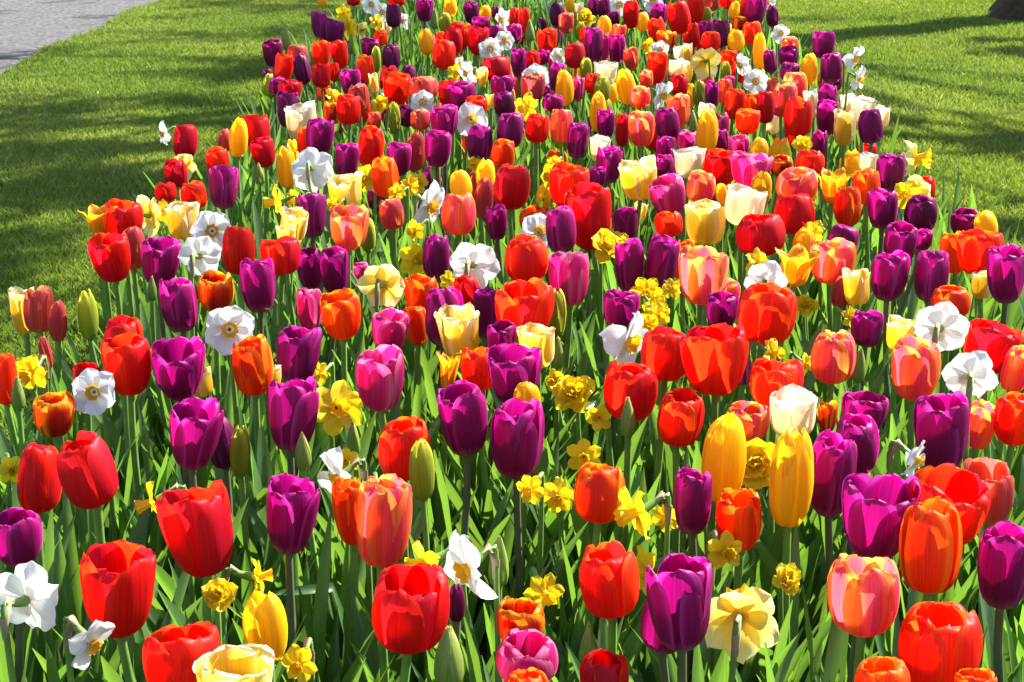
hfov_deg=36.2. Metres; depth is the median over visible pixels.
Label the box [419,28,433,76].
tulip
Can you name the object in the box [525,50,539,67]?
tulip
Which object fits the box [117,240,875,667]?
flowerbed soil
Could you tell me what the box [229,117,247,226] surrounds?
tulip
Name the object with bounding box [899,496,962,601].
tulip
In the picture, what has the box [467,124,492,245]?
tulip
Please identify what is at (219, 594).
daffodil
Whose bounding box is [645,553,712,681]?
tulip
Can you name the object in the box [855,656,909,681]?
tulip
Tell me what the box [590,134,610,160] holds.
tulip
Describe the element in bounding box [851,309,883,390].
tulip
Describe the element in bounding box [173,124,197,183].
tulip
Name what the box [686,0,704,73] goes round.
tulip
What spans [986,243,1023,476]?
tulip
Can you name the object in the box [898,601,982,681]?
tulip
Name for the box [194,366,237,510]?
tulip
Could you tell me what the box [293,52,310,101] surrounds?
tulip
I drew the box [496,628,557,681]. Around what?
tulip
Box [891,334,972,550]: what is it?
tulip
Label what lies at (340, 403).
daffodil
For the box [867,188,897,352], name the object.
tulip
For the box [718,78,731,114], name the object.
tulip
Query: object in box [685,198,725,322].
tulip
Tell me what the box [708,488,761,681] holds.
tulip
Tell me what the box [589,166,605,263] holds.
tulip
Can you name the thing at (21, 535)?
tulip
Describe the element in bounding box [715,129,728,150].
tulip
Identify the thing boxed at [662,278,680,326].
daffodil
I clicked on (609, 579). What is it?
tulip
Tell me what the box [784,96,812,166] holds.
tulip
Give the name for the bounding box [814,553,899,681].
tulip
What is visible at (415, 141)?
tulip
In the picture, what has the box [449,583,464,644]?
tulip
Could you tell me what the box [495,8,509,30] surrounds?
daffodil
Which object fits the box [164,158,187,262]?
tulip
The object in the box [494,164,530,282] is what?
tulip
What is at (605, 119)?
tulip
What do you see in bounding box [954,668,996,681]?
tulip
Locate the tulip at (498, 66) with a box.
[481,56,510,79]
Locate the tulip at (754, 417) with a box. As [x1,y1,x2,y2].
[728,400,792,594]
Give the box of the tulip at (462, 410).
[410,380,529,655]
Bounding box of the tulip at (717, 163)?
[704,148,733,246]
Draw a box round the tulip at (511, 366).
[487,342,574,582]
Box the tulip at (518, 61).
[510,48,525,97]
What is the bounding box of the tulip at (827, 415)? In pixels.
[818,400,837,533]
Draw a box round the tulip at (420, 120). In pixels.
[410,109,429,173]
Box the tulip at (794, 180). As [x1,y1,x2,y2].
[776,166,817,340]
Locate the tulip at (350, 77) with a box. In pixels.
[340,68,360,141]
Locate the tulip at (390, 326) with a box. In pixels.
[367,307,408,478]
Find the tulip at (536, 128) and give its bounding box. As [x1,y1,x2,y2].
[525,113,548,205]
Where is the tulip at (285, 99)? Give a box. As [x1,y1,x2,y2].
[277,90,299,188]
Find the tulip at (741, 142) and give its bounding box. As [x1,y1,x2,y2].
[730,134,749,183]
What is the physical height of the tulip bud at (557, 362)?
0.407 m
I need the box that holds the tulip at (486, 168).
[476,158,494,250]
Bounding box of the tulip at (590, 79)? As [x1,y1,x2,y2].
[585,73,599,135]
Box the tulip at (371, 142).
[358,125,398,265]
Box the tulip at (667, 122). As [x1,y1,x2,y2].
[655,106,679,138]
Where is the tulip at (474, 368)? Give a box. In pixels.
[461,346,514,590]
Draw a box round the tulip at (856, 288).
[833,268,870,431]
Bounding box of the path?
[0,0,158,73]
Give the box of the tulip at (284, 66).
[275,53,293,131]
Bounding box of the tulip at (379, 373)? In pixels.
[317,344,439,567]
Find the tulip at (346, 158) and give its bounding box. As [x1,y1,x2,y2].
[335,142,358,262]
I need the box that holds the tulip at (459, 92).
[448,81,475,172]
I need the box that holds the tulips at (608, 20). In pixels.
[218,0,935,348]
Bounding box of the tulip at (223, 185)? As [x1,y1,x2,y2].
[209,165,249,313]
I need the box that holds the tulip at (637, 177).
[606,155,675,329]
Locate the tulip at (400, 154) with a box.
[386,141,411,234]
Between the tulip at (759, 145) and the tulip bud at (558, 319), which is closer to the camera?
the tulip bud at (558, 319)
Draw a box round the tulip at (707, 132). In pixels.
[696,108,717,152]
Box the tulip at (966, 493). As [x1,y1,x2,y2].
[865,463,990,656]
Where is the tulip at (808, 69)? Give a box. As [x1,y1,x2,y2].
[800,53,817,90]
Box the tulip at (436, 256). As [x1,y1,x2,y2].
[422,234,480,350]
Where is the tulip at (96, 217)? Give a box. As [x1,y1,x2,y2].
[77,204,157,418]
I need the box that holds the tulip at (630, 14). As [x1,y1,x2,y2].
[623,0,638,46]
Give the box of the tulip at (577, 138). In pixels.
[567,121,589,164]
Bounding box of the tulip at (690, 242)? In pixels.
[675,239,695,332]
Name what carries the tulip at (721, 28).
on the flowerbed soil
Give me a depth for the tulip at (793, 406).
1.83 m
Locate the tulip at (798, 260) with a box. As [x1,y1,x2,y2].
[719,243,820,437]
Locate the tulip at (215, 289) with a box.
[198,269,249,480]
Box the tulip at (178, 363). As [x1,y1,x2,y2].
[151,336,204,612]
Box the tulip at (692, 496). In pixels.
[629,466,727,681]
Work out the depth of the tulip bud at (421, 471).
1.68 m
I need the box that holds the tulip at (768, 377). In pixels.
[743,357,843,600]
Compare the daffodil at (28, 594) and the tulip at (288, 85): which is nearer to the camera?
the daffodil at (28, 594)
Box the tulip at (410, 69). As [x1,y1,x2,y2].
[401,64,415,137]
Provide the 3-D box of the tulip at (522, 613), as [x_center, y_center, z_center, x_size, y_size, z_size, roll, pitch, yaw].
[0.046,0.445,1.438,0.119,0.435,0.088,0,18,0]
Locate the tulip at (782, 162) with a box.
[771,154,792,175]
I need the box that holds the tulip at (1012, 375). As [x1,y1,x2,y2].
[990,345,1023,526]
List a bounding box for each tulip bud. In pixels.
[11,376,25,456]
[78,289,107,506]
[147,276,164,443]
[230,425,251,571]
[255,163,263,229]
[281,24,290,53]
[295,432,331,657]
[347,33,354,68]
[347,421,360,483]
[361,217,375,345]
[371,46,380,111]
[388,101,400,140]
[409,438,434,680]
[431,9,440,78]
[434,624,463,681]
[438,12,451,79]
[488,535,508,681]
[526,20,534,51]
[533,143,534,195]
[548,288,566,430]
[551,336,562,442]
[575,21,584,40]
[579,623,597,665]
[580,57,591,120]
[594,75,610,100]
[616,396,634,543]
[689,110,696,132]
[692,79,705,124]
[703,7,711,20]
[721,61,730,77]
[851,348,865,391]
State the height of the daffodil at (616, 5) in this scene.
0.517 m
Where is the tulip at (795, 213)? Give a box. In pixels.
[774,193,814,288]
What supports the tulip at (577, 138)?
on the flowerbed soil
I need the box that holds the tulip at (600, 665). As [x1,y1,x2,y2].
[579,648,628,681]
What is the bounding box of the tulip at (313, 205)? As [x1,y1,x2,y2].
[297,193,327,360]
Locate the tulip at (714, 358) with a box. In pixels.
[649,323,748,588]
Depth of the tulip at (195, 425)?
1.78 m
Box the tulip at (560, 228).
[546,205,592,375]
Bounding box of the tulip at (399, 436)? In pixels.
[378,415,430,681]
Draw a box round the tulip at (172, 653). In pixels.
[142,621,219,681]
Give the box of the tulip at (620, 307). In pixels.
[603,288,650,459]
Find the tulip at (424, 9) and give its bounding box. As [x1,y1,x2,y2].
[416,0,433,74]
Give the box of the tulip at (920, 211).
[896,194,936,312]
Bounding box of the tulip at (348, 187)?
[326,171,363,292]
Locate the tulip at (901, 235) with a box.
[884,220,947,395]
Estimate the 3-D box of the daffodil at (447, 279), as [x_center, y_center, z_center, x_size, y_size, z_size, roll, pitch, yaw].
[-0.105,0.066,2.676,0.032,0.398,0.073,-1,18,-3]
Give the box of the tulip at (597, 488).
[568,462,642,681]
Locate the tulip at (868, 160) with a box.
[859,151,877,254]
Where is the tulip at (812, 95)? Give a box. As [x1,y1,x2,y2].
[803,89,817,133]
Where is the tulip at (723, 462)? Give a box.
[656,412,757,667]
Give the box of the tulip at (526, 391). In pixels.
[450,381,540,599]
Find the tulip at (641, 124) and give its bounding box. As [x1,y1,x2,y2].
[624,110,654,277]
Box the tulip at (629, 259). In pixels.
[593,238,643,361]
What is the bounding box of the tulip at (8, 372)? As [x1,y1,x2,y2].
[0,352,18,452]
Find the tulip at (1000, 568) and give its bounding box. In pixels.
[977,520,1023,681]
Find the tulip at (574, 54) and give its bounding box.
[565,42,585,106]
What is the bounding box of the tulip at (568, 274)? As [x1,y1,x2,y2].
[543,251,603,463]
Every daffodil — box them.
[0,452,19,508]
[0,561,58,681]
[16,354,49,445]
[53,368,117,541]
[62,615,131,681]
[78,481,263,644]
[115,235,221,436]
[133,154,196,236]
[137,195,168,302]
[140,120,245,188]
[185,577,305,681]
[190,211,230,248]
[205,305,254,480]
[221,559,272,643]
[263,184,357,258]
[272,446,427,634]
[280,637,318,681]
[283,139,297,194]
[286,189,310,246]
[291,147,388,291]
[313,362,334,441]
[317,380,379,472]
[325,88,341,102]
[327,195,346,210]
[336,4,351,42]
[339,12,368,91]
[341,443,358,470]
[341,472,412,589]
[351,179,444,392]
[351,242,423,398]
[354,22,368,38]
[355,264,404,447]
[358,164,376,223]
[361,0,379,37]
[369,14,382,37]
[371,95,388,113]
[374,3,387,44]
[381,89,401,135]
[388,181,409,223]
[399,174,418,238]
[400,13,411,62]
[404,540,475,681]
[406,218,437,347]
[409,172,428,220]
[410,90,433,164]
[440,270,453,287]
[443,530,503,681]
[448,63,461,79]
[449,242,518,440]
[457,61,476,86]
[457,102,487,170]
[467,156,480,239]
[478,37,500,97]
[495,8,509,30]
[495,31,513,55]
[514,92,542,205]
[515,63,548,157]
[516,471,545,573]
[520,212,571,335]
[523,566,627,681]
[541,163,554,189]
[544,476,573,604]
[545,367,569,470]
[547,155,562,164]
[550,48,564,92]
[550,375,623,526]
[559,228,623,367]
[566,229,612,324]
[567,438,659,538]
[575,312,662,464]
[577,7,596,58]
[586,403,616,524]
[589,302,669,379]
[590,277,663,375]
[598,311,647,539]
[609,0,628,59]
[612,231,628,288]
[613,486,671,681]
[636,525,716,595]
[640,37,654,53]
[641,294,687,446]
[642,0,663,10]
[650,82,672,154]
[651,40,668,54]
[652,504,677,548]
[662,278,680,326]
[690,47,729,134]
[692,582,803,681]
[706,530,796,681]
[718,260,816,418]
[728,437,775,672]
[734,247,766,395]
[736,52,750,93]
[743,68,767,137]
[752,338,784,493]
[765,0,775,40]
[765,294,819,361]
[771,23,789,78]
[772,526,830,670]
[789,351,810,375]
[791,135,824,234]
[804,220,824,396]
[827,66,865,168]
[829,46,864,158]
[833,305,856,392]
[861,140,931,259]
[876,439,977,655]
[883,174,930,241]
[889,301,969,478]
[894,180,922,208]
[941,350,998,610]
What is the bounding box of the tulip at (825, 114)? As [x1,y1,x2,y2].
[816,99,838,208]
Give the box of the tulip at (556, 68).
[549,62,565,93]
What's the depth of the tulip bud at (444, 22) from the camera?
5.52 m
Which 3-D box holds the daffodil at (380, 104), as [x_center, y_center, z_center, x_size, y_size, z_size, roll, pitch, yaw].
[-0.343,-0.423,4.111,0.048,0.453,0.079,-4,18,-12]
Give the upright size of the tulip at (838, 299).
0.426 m
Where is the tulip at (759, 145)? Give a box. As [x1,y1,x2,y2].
[749,137,767,154]
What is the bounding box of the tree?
[988,0,1023,21]
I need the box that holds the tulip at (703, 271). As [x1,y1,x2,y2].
[678,245,728,468]
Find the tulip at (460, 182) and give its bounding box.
[450,169,471,244]
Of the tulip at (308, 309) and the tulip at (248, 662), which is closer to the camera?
the tulip at (248, 662)
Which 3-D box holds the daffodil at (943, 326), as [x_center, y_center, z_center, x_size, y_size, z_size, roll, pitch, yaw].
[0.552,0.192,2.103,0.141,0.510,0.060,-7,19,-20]
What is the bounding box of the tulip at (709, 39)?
[701,31,720,49]
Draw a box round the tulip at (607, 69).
[593,60,617,84]
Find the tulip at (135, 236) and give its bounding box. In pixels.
[122,226,167,401]
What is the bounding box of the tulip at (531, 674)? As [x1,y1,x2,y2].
[506,667,548,681]
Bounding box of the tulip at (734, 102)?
[724,87,744,149]
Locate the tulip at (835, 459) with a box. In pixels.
[799,429,856,681]
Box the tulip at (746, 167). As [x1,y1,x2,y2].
[730,150,772,262]
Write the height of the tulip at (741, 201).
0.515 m
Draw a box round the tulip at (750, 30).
[742,21,760,93]
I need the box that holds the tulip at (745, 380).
[737,357,751,400]
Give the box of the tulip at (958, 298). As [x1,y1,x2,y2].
[925,285,970,466]
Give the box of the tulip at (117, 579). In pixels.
[79,540,155,681]
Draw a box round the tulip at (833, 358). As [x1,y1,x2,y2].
[801,329,855,593]
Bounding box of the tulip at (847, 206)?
[833,186,860,309]
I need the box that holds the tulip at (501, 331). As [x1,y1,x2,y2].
[470,320,516,529]
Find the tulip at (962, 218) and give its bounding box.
[950,207,979,319]
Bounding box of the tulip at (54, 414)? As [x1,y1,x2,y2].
[33,391,120,617]
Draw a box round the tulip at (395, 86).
[383,71,410,142]
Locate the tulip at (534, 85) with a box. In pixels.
[521,74,544,199]
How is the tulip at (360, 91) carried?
on the flowerbed soil
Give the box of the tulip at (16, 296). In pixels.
[8,286,53,445]
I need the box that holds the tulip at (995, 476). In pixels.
[962,457,1023,681]
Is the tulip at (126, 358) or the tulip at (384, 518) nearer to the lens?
the tulip at (384, 518)
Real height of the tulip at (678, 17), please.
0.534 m
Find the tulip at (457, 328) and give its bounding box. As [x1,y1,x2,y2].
[434,302,481,594]
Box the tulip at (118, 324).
[103,314,175,540]
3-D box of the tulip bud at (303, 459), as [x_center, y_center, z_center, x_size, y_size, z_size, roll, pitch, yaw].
[-0.230,0.309,1.869,0.044,0.430,0.020,0,18,0]
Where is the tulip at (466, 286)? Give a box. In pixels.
[432,275,479,399]
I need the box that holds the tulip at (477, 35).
[468,26,488,87]
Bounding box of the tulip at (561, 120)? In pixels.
[550,109,572,160]
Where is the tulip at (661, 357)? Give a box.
[641,325,685,573]
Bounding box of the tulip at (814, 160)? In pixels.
[785,149,826,298]
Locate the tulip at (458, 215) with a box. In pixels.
[436,192,475,386]
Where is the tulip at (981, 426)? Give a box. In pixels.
[963,398,1023,615]
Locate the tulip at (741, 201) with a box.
[725,183,767,301]
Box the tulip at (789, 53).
[778,45,797,64]
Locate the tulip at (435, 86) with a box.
[419,76,437,135]
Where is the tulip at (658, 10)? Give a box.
[650,2,666,42]
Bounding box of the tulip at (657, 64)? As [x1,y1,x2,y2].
[647,51,667,115]
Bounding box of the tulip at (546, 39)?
[537,28,556,69]
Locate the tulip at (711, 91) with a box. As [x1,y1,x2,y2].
[705,80,718,106]
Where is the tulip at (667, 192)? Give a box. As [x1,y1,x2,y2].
[648,173,687,315]
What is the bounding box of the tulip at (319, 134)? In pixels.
[306,117,334,193]
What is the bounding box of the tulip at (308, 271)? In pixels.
[297,247,353,387]
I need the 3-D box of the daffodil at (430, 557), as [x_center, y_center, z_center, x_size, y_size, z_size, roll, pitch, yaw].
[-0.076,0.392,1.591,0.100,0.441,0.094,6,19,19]
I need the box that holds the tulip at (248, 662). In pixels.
[192,643,274,681]
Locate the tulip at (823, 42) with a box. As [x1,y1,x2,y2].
[812,30,834,84]
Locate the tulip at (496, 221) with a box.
[486,204,506,274]
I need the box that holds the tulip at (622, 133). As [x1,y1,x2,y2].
[615,113,628,159]
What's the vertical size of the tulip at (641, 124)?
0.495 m
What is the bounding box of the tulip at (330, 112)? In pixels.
[323,101,338,160]
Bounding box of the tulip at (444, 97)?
[438,79,458,176]
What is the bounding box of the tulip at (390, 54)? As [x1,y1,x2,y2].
[382,44,399,68]
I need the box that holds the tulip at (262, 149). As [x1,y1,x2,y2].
[249,136,274,239]
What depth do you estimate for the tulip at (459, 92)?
3.85 m
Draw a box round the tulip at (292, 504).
[266,472,374,681]
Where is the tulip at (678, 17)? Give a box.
[667,0,690,45]
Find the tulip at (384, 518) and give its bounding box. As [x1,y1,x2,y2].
[345,473,411,681]
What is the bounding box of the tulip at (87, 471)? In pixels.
[56,431,202,676]
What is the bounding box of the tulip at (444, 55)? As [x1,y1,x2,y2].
[432,39,455,80]
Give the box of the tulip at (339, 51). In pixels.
[331,40,347,92]
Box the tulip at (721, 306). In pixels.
[645,290,738,442]
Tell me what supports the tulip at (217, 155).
on the flowerbed soil
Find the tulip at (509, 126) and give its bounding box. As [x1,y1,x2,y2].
[497,112,522,147]
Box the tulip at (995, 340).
[963,318,1022,457]
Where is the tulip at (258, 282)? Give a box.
[210,257,275,442]
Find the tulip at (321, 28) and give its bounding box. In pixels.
[318,17,333,40]
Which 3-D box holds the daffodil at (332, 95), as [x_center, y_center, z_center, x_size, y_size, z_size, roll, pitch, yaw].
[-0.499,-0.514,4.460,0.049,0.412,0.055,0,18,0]
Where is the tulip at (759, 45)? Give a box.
[753,32,765,69]
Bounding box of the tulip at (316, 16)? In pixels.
[311,11,326,39]
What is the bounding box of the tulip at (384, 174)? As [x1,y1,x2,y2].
[355,156,398,261]
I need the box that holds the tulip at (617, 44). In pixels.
[609,34,625,103]
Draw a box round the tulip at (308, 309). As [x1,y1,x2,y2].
[296,287,336,435]
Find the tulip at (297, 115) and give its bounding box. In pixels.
[284,101,316,140]
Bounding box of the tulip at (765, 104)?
[756,91,774,138]
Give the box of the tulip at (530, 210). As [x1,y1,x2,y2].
[519,205,545,227]
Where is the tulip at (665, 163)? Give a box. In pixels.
[656,154,674,176]
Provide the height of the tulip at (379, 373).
0.501 m
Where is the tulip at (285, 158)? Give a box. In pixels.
[276,144,294,293]
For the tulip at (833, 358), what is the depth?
1.99 m
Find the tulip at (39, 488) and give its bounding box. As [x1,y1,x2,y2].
[17,442,87,681]
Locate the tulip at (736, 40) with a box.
[728,29,744,88]
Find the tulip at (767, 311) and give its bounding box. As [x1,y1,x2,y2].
[706,282,796,425]
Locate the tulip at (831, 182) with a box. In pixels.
[816,167,855,239]
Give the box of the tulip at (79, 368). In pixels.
[63,362,100,515]
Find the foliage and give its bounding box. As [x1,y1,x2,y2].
[0,0,1023,681]
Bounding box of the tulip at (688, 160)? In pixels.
[671,146,706,242]
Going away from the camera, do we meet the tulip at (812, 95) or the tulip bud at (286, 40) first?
the tulip at (812, 95)
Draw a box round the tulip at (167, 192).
[155,182,181,273]
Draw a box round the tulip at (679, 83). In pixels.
[671,75,687,94]
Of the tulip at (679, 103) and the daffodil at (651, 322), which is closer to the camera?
the daffodil at (651, 322)
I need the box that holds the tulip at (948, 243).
[940,231,962,285]
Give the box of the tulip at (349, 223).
[319,204,368,372]
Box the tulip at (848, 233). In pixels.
[828,224,890,371]
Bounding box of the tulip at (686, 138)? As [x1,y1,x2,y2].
[677,129,696,213]
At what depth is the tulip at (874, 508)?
1.49 m
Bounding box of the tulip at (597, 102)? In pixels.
[589,91,606,134]
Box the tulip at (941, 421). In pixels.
[913,390,976,603]
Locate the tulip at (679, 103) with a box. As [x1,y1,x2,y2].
[666,93,689,173]
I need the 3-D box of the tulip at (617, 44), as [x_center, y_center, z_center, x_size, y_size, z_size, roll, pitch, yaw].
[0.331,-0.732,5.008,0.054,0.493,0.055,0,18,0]
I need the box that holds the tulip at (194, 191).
[176,180,206,332]
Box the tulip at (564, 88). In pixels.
[555,69,573,153]
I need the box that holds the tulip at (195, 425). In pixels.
[155,396,231,642]
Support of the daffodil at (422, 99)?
on the flowerbed soil
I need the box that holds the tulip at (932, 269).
[914,250,949,306]
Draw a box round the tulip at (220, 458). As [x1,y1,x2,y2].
[211,416,233,623]
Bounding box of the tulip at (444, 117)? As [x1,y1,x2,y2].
[430,104,457,233]
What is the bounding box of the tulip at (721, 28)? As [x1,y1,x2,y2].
[712,19,729,82]
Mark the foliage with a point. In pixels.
(494, 522)
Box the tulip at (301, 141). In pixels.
[297,125,306,193]
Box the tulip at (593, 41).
[584,27,602,98]
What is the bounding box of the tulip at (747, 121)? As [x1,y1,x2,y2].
[735,108,759,135]
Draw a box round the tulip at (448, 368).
[411,350,462,540]
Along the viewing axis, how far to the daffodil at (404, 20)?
5.88 m
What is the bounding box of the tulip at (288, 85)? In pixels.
[278,78,301,139]
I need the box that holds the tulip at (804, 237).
[793,227,813,341]
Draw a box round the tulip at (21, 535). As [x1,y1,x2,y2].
[0,507,96,681]
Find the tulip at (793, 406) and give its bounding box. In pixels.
[757,383,825,655]
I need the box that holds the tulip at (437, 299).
[401,286,463,499]
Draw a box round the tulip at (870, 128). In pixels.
[814,108,882,226]
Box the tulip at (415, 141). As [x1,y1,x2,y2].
[407,131,425,203]
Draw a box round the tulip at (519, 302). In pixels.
[485,277,553,490]
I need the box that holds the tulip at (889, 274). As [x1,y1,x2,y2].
[871,250,941,436]
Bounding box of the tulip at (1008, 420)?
[993,391,1023,636]
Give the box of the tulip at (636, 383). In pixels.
[604,359,660,639]
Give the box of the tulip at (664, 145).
[655,136,674,156]
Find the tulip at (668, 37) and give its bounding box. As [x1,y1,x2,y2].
[657,30,676,84]
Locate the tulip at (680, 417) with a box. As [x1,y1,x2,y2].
[657,387,747,555]
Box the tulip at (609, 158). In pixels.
[589,145,622,286]
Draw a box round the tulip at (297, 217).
[263,206,308,364]
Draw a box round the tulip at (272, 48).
[262,38,282,153]
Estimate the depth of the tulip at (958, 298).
2.24 m
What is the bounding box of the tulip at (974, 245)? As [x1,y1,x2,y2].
[957,227,1003,318]
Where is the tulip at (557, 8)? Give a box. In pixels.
[549,0,564,47]
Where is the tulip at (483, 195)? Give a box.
[473,177,493,286]
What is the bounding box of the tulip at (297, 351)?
[276,325,321,561]
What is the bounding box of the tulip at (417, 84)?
[408,77,449,177]
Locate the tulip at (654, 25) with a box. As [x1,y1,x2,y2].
[647,16,665,41]
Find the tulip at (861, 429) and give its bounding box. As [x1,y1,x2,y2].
[754,412,878,671]
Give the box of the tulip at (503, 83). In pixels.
[490,75,514,93]
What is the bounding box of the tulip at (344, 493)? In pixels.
[325,477,360,681]
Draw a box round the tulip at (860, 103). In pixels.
[846,95,876,186]
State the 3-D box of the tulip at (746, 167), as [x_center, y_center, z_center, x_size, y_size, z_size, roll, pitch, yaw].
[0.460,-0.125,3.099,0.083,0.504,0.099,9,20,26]
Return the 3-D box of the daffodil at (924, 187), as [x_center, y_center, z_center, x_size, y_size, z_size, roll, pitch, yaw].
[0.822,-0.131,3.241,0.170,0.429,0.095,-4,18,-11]
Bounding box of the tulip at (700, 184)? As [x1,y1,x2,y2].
[686,170,733,261]
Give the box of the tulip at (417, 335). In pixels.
[403,305,426,398]
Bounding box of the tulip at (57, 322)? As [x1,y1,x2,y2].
[48,299,66,444]
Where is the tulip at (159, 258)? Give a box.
[141,236,189,400]
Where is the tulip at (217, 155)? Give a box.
[206,146,229,259]
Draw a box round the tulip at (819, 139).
[810,130,827,155]
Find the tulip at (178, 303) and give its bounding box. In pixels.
[159,277,209,415]
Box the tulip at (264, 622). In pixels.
[242,588,287,681]
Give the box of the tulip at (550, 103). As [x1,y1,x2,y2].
[542,93,562,149]
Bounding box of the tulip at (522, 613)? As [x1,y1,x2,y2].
[497,596,544,640]
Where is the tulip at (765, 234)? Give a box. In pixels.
[736,213,817,382]
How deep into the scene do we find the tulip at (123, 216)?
2.70 m
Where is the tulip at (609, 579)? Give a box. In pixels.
[579,540,639,653]
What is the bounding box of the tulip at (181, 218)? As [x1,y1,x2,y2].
[165,201,212,366]
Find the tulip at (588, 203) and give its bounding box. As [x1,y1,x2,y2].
[564,180,610,345]
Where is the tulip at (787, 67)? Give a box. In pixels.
[779,62,799,131]
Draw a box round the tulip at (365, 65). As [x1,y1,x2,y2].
[356,54,373,85]
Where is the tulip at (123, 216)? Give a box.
[98,198,143,338]
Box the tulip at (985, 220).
[961,210,997,351]
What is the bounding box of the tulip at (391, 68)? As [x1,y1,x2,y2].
[380,65,396,146]
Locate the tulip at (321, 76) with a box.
[312,63,330,118]
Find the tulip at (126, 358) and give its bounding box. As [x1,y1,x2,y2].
[100,332,172,632]
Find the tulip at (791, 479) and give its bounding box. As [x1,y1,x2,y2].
[769,427,877,681]
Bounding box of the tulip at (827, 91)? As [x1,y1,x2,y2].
[817,83,836,203]
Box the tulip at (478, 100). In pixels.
[465,95,487,170]
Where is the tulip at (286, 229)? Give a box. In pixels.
[276,222,295,325]
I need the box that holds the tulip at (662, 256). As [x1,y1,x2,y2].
[635,233,679,422]
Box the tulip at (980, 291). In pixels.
[971,270,989,318]
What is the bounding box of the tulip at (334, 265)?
[319,245,373,382]
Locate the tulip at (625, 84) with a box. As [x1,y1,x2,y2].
[616,68,635,153]
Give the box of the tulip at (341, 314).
[320,288,377,459]
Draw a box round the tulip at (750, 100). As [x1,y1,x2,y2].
[744,93,757,140]
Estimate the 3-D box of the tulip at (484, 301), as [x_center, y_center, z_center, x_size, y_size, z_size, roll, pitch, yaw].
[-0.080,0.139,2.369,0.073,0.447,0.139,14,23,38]
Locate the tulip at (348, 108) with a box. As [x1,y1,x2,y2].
[336,94,368,208]
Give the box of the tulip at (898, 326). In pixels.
[884,315,915,438]
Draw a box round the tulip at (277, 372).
[270,364,280,475]
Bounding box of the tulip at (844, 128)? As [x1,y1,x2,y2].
[834,108,857,168]
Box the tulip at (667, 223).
[654,211,682,327]
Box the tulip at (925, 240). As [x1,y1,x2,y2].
[875,228,932,362]
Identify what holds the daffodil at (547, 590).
on the flowerbed soil
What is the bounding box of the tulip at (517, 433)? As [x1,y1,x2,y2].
[490,398,544,598]
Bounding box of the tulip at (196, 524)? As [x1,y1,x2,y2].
[156,480,232,622]
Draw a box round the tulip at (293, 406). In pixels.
[234,376,336,632]
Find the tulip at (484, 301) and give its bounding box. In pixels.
[473,287,499,397]
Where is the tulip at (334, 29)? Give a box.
[325,20,344,80]
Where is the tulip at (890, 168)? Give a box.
[853,153,905,267]
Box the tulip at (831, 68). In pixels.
[820,52,841,84]
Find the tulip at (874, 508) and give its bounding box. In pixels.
[841,473,920,681]
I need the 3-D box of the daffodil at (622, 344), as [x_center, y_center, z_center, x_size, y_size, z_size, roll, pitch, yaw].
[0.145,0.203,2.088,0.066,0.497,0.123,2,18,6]
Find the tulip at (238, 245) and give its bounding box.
[213,225,254,399]
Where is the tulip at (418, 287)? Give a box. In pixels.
[388,273,437,416]
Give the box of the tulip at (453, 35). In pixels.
[443,27,462,63]
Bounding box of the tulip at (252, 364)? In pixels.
[232,334,273,507]
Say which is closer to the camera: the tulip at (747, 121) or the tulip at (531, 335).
the tulip at (531, 335)
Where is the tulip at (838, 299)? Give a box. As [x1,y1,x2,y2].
[831,275,847,332]
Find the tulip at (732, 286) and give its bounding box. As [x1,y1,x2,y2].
[689,277,740,397]
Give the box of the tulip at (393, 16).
[386,4,400,44]
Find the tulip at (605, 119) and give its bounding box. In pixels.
[596,109,614,187]
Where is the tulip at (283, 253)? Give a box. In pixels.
[260,236,300,332]
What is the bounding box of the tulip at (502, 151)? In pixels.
[490,138,514,275]
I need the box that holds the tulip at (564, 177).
[490,161,589,288]
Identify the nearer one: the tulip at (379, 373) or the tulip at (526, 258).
the tulip at (379, 373)
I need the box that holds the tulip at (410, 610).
[371,562,449,681]
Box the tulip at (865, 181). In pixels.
[852,168,879,364]
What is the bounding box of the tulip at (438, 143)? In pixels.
[425,129,451,288]
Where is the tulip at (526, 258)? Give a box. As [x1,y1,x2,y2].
[504,233,552,418]
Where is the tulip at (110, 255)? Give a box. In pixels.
[87,232,130,486]
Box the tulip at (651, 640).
[640,600,728,681]
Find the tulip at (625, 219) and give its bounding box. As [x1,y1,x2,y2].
[603,207,637,324]
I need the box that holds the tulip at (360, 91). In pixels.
[348,83,369,134]
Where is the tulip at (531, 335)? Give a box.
[511,322,577,485]
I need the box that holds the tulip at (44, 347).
[38,336,52,444]
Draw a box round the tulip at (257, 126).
[227,114,269,226]
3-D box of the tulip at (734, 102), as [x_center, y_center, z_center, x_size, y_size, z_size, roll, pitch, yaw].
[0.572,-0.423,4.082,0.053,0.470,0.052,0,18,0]
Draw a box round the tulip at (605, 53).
[600,33,609,60]
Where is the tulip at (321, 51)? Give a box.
[312,40,330,114]
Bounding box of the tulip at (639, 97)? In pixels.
[629,85,650,160]
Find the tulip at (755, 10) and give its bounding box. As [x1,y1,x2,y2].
[746,0,766,69]
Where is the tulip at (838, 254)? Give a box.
[810,237,856,400]
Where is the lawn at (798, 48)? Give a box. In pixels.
[0,0,1023,426]
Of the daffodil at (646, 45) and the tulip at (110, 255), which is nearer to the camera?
the tulip at (110, 255)
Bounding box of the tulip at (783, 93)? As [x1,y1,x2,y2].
[772,82,831,164]
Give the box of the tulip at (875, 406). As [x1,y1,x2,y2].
[841,390,900,572]
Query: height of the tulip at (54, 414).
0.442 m
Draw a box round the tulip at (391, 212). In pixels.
[351,198,403,309]
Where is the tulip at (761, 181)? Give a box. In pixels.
[750,171,771,204]
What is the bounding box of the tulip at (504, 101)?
[493,91,515,115]
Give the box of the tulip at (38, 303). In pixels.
[23,285,55,444]
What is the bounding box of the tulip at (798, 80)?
[768,71,807,136]

